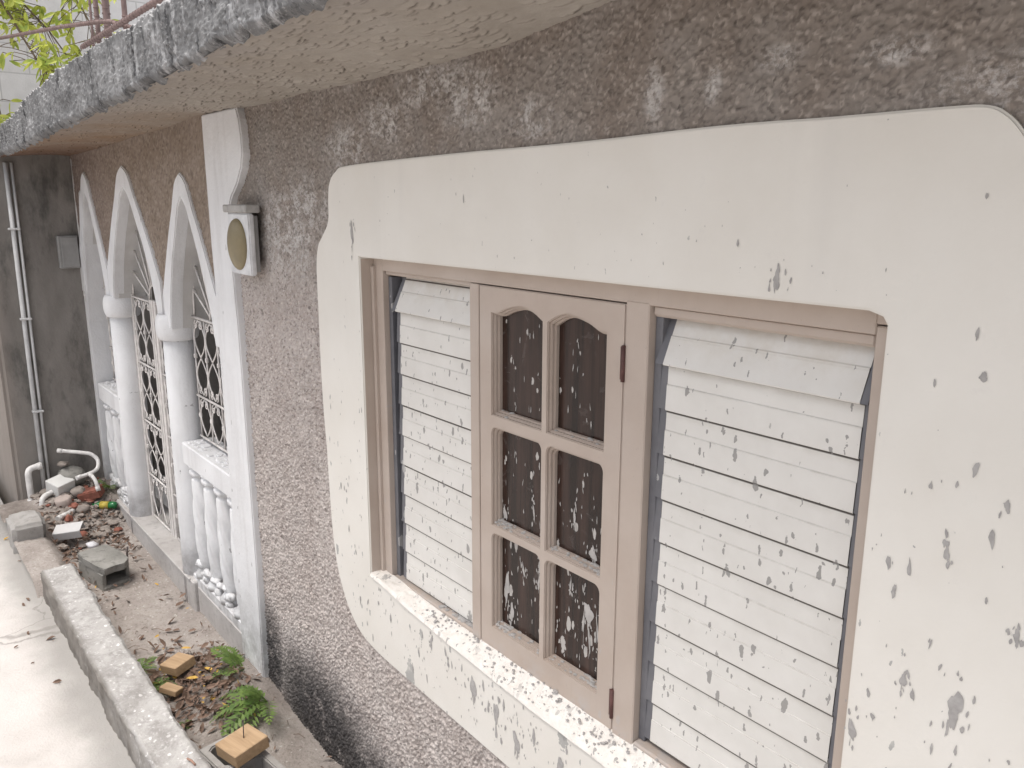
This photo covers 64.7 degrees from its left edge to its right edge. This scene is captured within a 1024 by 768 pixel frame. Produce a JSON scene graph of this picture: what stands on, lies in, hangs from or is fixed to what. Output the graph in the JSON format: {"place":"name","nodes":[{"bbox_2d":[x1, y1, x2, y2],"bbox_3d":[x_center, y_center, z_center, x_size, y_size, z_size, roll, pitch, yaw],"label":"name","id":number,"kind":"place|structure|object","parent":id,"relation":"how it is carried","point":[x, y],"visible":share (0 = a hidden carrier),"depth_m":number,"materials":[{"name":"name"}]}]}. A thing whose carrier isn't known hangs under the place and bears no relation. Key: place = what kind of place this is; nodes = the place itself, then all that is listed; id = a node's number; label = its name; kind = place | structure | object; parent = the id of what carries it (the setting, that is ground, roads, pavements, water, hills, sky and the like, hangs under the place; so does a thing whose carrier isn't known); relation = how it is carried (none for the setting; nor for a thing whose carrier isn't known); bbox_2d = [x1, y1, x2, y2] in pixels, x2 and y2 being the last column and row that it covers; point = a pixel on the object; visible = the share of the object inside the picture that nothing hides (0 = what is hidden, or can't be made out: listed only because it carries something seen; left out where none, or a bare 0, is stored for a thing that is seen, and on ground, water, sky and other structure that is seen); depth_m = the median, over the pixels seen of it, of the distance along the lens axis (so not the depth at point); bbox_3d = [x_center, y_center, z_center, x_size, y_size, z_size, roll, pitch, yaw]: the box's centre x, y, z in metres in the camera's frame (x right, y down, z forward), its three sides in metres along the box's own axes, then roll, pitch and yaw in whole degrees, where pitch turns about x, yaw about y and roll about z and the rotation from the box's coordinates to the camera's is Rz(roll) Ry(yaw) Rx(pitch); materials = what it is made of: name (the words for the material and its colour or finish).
{"place":"outdoors","nodes":[
{"label":"outdoors","id":0,"kind":"place"},
{"bbox_2d":[0,498,135,767],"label":"path","id":1,"kind":"structure","parent":0,"point":[45,722],"depth_m":3.87,"materials":[{"name":"concrete"}]},
{"bbox_2d":[0,477,341,767],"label":"soil bed","id":2,"kind":"object","parent":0,"point":[140,607],"visible":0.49,"depth_m":4.70,"materials":[{"name":"brown soil"}]},
{"bbox_2d":[6,510,45,553],"bbox_3d":[-3.339,1.122,5.588,0.225,0.447,0.337,-10,16,-38],"label":"concrete block","id":3,"kind":"object","parent":2,"relation":"on","point":[26,525],"depth_m":5.47,"materials":[{"name":"grey concrete"}]},
{"bbox_2d":[25,462,42,500],"bbox_3d":[-3.618,0.749,6.130,0.071,0.304,0.140,8,15,32],"label":"plastic pipe","id":4,"kind":"object","parent":2,"relation":"on","point":[28,477],"visible":0.93,"depth_m":6.09,"materials":[{"name":"plastic"}]},
{"bbox_2d":[70,486,85,496],"bbox_3d":[-3.282,0.818,6.126,0.119,0.082,0.133,2,13,6],"label":"rubble stone","id":5,"kind":"object","parent":2,"relation":"on","point":[75,491],"visible":0.93,"depth_m":6.08,"materials":[{"name":"grey stone"}]},
{"bbox_2d":[75,504,89,512],"bbox_3d":[-3.199,0.930,6.022,0.102,0.063,0.097,1,13,6],"label":"rubble stone","id":6,"kind":"object","parent":2,"relation":"on","point":[84,508],"visible":0.98,"depth_m":5.99,"materials":[{"name":"grey stone"}]},
{"bbox_2d":[29,477,151,613],"bbox_3d":[-2.874,1.053,5.592,0.541,0.269,1.952,-10,16,-38],"label":"rubble","id":7,"kind":"object","parent":2,"relation":"on","point":[104,531],"visible":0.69,"depth_m":5.88,"materials":[{"name":"stone"}]},
{"bbox_2d":[39,490,53,505],"bbox_3d":[-3.472,0.872,6.043,0.052,0.148,0.174,3,13,12],"label":"plastic pipe","id":8,"kind":"object","parent":7,"relation":"on","point":[44,497],"visible":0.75,"depth_m":6.00,"materials":[{"name":"plastic"}]},
{"bbox_2d":[45,474,74,496],"bbox_3d":[-3.423,0.772,6.126,0.160,0.110,0.140,19,28,23],"label":"carton","id":9,"kind":"object","parent":7,"relation":"on","point":[58,485],"visible":0.82,"depth_m":6.08,"materials":[{"name":"white cardboard"}]},
{"bbox_2d":[54,494,72,507],"bbox_3d":[-3.346,0.887,6.031,0.116,0.087,0.116,-19,28,-35],"label":"stone","id":10,"kind":"object","parent":7,"relation":"on","point":[64,500],"visible":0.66,"depth_m":5.99,"materials":[{"name":"beige stone"}]},
{"bbox_2d":[55,509,75,520],"bbox_3d":[-3.271,0.957,5.918,0.042,0.054,0.153,3,13,14],"label":"plastic pipe","id":11,"kind":"object","parent":7,"relation":"on","point":[59,517],"visible":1,"depth_m":5.88,"materials":[{"name":"plastic"}]},
{"bbox_2d":[52,521,85,540],"bbox_3d":[-3.097,1.028,5.650,0.188,0.107,0.117,-2,13,-9],"label":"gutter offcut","id":12,"kind":"object","parent":7,"relation":"on","point":[66,531],"visible":0.97,"depth_m":5.62,"materials":[{"name":"white plastic"}]},
{"bbox_2d":[57,465,85,486],"bbox_3d":[-3.408,0.726,6.244,0.214,0.189,0.258,-10,16,-38],"label":"rubble stone","id":13,"kind":"object","parent":7,"relation":"on","point":[71,471],"visible":0.65,"depth_m":6.20,"materials":[{"name":"stone"}]},
{"bbox_2d":[57,461,68,466],"bbox_3d":[-3.449,0.612,6.212,0.083,0.039,0.102,-10,16,-38],"label":"rubble stone","id":14,"kind":"object","parent":13,"relation":"on","point":[62,463],"visible":1,"depth_m":6.19,"materials":[{"name":"beige stone"}]},
{"bbox_2d":[77,484,104,500],"bbox_3d":[-3.189,0.829,6.122,0.173,0.073,0.101,-15,22,-4],"label":"clay brick","id":15,"kind":"object","parent":7,"relation":"on","point":[90,493],"visible":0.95,"depth_m":6.08,"materials":[{"name":"red brick"}]},
{"bbox_2d":[88,472,100,491],"bbox_3d":[-3.149,0.738,6.092,0.127,0.137,0.032,9,15,33],"label":"plastic pipe","id":16,"kind":"object","parent":15,"relation":"on","point":[94,479],"visible":1,"depth_m":6.08,"materials":[{"name":"plastic"}]},
{"bbox_2d":[57,448,99,479],"bbox_3d":[-3.301,0.589,6.177,0.296,0.200,0.212,9,15,35],"label":"plastic pipe","id":17,"kind":"object","parent":16,"relation":"attached to","point":[93,471],"visible":1,"depth_m":6.16,"materials":[{"name":"plastic"}]},
{"bbox_2d":[85,541,98,547],"bbox_3d":[-2.900,1.111,5.586,0.090,0.045,0.079,4,13,16],"label":"crumpled bag","id":18,"kind":"object","parent":7,"relation":"on","point":[92,544],"visible":0.92,"depth_m":5.56,"materials":[{"name":"plastic"}]},
{"bbox_2d":[92,501,117,508],"bbox_3d":[-3.068,0.913,6.087,0.187,0.059,0.058,0,13,1],"label":"plastic bottle","id":19,"kind":"object","parent":7,"relation":"on","point":[107,504],"visible":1,"depth_m":6.06,"materials":[{"name":"green"}]},
{"bbox_2d":[77,544,130,591],"bbox_3d":[-2.621,1.185,5.230,0.353,0.251,0.218,9,15,33],"label":"hollow concrete block","id":20,"kind":"object","parent":2,"relation":"on","point":[101,564],"depth_m":5.18,"materials":[{"name":"grey concrete"}]},
{"bbox_2d":[98,479,115,488],"bbox_3d":[-3.137,0.782,6.241,0.190,0.074,0.138,2,13,9],"label":"fern","id":21,"kind":"object","parent":2,"relation":"on","point":[105,484],"visible":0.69,"depth_m":6.25,"materials":[{"name":"green plant"}]},
{"bbox_2d":[153,676,177,689],"bbox_3d":[-1.773,1.536,4.130,0.129,0.020,0.155,-10,16,-38],"label":"fern","id":22,"kind":"object","parent":2,"relation":"on","point":[158,682],"visible":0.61,"depth_m":4.14,"materials":[{"name":"green plant"}]},
{"bbox_2d":[88,568,331,767],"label":"leaf litter","id":23,"kind":"object","parent":2,"relation":"on","point":[192,675],"visible":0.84,"depth_m":4.11,"materials":[{"name":"brown plant"}]},
{"bbox_2d":[137,656,156,671],"bbox_3d":[-1.915,1.472,4.234,0.124,0.058,0.180,-10,16,-38],"label":"fern","id":24,"kind":"object","parent":23,"relation":"on","point":[141,662],"visible":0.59,"depth_m":4.24,"materials":[{"name":"green plant"}]},
{"bbox_2d":[159,682,182,696],"bbox_3d":[-1.705,1.528,4.043,0.100,0.030,0.060,10,7,14],"label":"wood offcut","id":25,"kind":"object","parent":23,"relation":"on","point":[171,689],"visible":1,"depth_m":4.02,"materials":[{"name":"brown wood"}]},
{"bbox_2d":[160,652,195,676],"bbox_3d":[-1.740,1.460,4.209,0.130,0.050,0.120,-1,16,32],"label":"wood offcut","id":26,"kind":"object","parent":23,"relation":"on","point":[177,664],"visible":1,"depth_m":4.18,"materials":[{"name":"brown wood"}]},
{"bbox_2d":[210,645,244,678],"bbox_3d":[-1.472,1.430,4.187,0.187,0.166,0.288,-2,13,-8],"label":"fern","id":27,"kind":"object","parent":2,"relation":"on","point":[227,656],"visible":0.93,"depth_m":4.18,"materials":[{"name":"green plant"}]},
{"bbox_2d":[199,736,285,767],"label":"hollow concrete block","id":28,"kind":"object","parent":2,"relation":"on","point":[264,759],"depth_m":3.36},
{"bbox_2d":[215,720,269,767],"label":"wood offcut","id":29,"kind":"object","parent":28,"relation":"on","point":[243,745],"visible":1,"depth_m":3.33,"materials":[{"name":"brown wood"}]},
{"bbox_2d":[209,685,278,735],"bbox_3d":[-1.293,1.565,3.824,0.313,0.218,0.495,-10,16,-38],"label":"fern","id":30,"kind":"object","parent":2,"relation":"on","point":[251,693],"visible":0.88,"depth_m":3.83,"materials":[{"name":"green plant"}]},
{"label":"ground","id":31,"kind":"structure","parent":0,"visible":0},
{"bbox_2d":[0,0,120,125],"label":"tree","id":32,"kind":"object","parent":31,"relation":"on","point":[23,23],"visible":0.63,"depth_m":5.03,"materials":[{"name":"green plant"}]},
{"bbox_2d":[0,155,223,503],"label":"neighbouring building","id":33,"kind":"structure","parent":31,"relation":"on","point":[45,199],"depth_m":6.08,"materials":[{"name":"paint"}]},
{"bbox_2d":[2,162,45,488],"bbox_3d":[-3.582,-0.335,5.960,0.051,2.510,0.052,-10,16,-38],"label":"conduit pipe","id":34,"kind":"object","parent":33,"relation":"attached to","point":[23,319],"visible":0.94,"depth_m":5.91,"materials":[{"name":"grey plastic"}]},
{"bbox_2d":[10,163,49,478],"bbox_3d":[-3.554,-0.340,5.983,0.039,2.510,0.052,-10,16,-38],"label":"conduit pipe","id":35,"kind":"object","parent":33,"relation":"attached to","point":[29,319],"visible":0.93,"depth_m":5.94,"materials":[{"name":"grey plastic"}]},
{"bbox_2d":[56,235,80,268],"bbox_3d":[-3.310,-0.986,6.033,0.140,0.240,0.058,-10,16,-38],"label":"meter box","id":36,"kind":"object","parent":33,"relation":"attached to","point":[68,251],"visible":1,"depth_m":6.01,"materials":[{"name":"grey paint"}]},
{"bbox_2d":[0,0,169,119],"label":"block wall","id":37,"kind":"structure","parent":33,"relation":"on","point":[16,82],"depth_m":6.17,"materials":[{"name":"white paint"}]},
{"bbox_2d":[40,563,211,767],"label":"kerb wall","id":38,"kind":"structure","parent":31,"relation":"on","point":[148,729],"depth_m":3.73,"materials":[{"name":"concrete"}]},
{"bbox_2d":[0,0,1023,767],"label":"house","id":39,"kind":"structure","parent":31,"relation":"on","point":[620,382],"depth_m":2.05,"materials":[{"name":"white paint"}]},
{"bbox_2d":[0,19,131,39],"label":"rebar","id":40,"kind":"object","parent":39,"relation":"on","point":[83,23],"visible":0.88,"depth_m":3.60,"materials":[{"name":"metal"}]},
{"bbox_2d":[70,159,85,300],"bbox_3d":[-3.240,-1.140,6.040,0.021,1.051,0.040,-2,13,-9],"label":"electric cable","id":41,"kind":"object","parent":39,"relation":"attached to","point":[77,219],"visible":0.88,"depth_m":6.02,"materials":[{"name":"plastic"}]},
{"bbox_2d":[88,0,94,46],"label":"rebar","id":42,"kind":"object","parent":39,"relation":"on","point":[90,15],"visible":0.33,"depth_m":3.83,"materials":[{"name":"brown metal"}]},
{"bbox_2d":[93,0,101,43],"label":"rebar","id":43,"kind":"object","parent":39,"relation":"on","point":[96,14],"visible":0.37,"depth_m":3.75,"materials":[{"name":"brown metal"}]},
{"bbox_2d":[102,0,110,37],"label":"rebar","id":44,"kind":"object","parent":39,"relation":"on","point":[105,8],"visible":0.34,"depth_m":3.59,"materials":[{"name":"brown metal"}]},
{"bbox_2d":[101,0,111,37],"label":"rebar","id":45,"kind":"object","parent":39,"relation":"on","point":[108,6],"visible":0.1,"depth_m":3.69,"materials":[{"name":"brown metal"}]},
{"bbox_2d":[80,0,163,48],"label":"rebar","id":46,"kind":"object","parent":39,"relation":"on","point":[144,8],"visible":1,"depth_m":2.95,"materials":[{"name":"metal"}]},
{"bbox_2d":[121,0,127,29],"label":"rebar","id":47,"kind":"object","parent":39,"relation":"on","point":[124,7],"visible":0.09,"depth_m":3.41,"materials":[{"name":"brown metal"}]},
{"bbox_2d":[223,205,260,275],"bbox_3d":[-1.168,-0.622,3.481,0.084,0.295,0.257,-10,16,-38],"label":"wall lamp","id":48,"kind":"object","parent":39,"relation":"attached to","point":[243,243],"visible":1,"depth_m":3.42,"materials":[{"name":"white plastic"}]},
{"bbox_2d":[361,258,887,767],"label":"window frame","id":49,"kind":"structure","parent":39,"relation":"in","point":[743,417],"depth_m":1.88,"materials":[{"name":"beige paint"}]}
]}

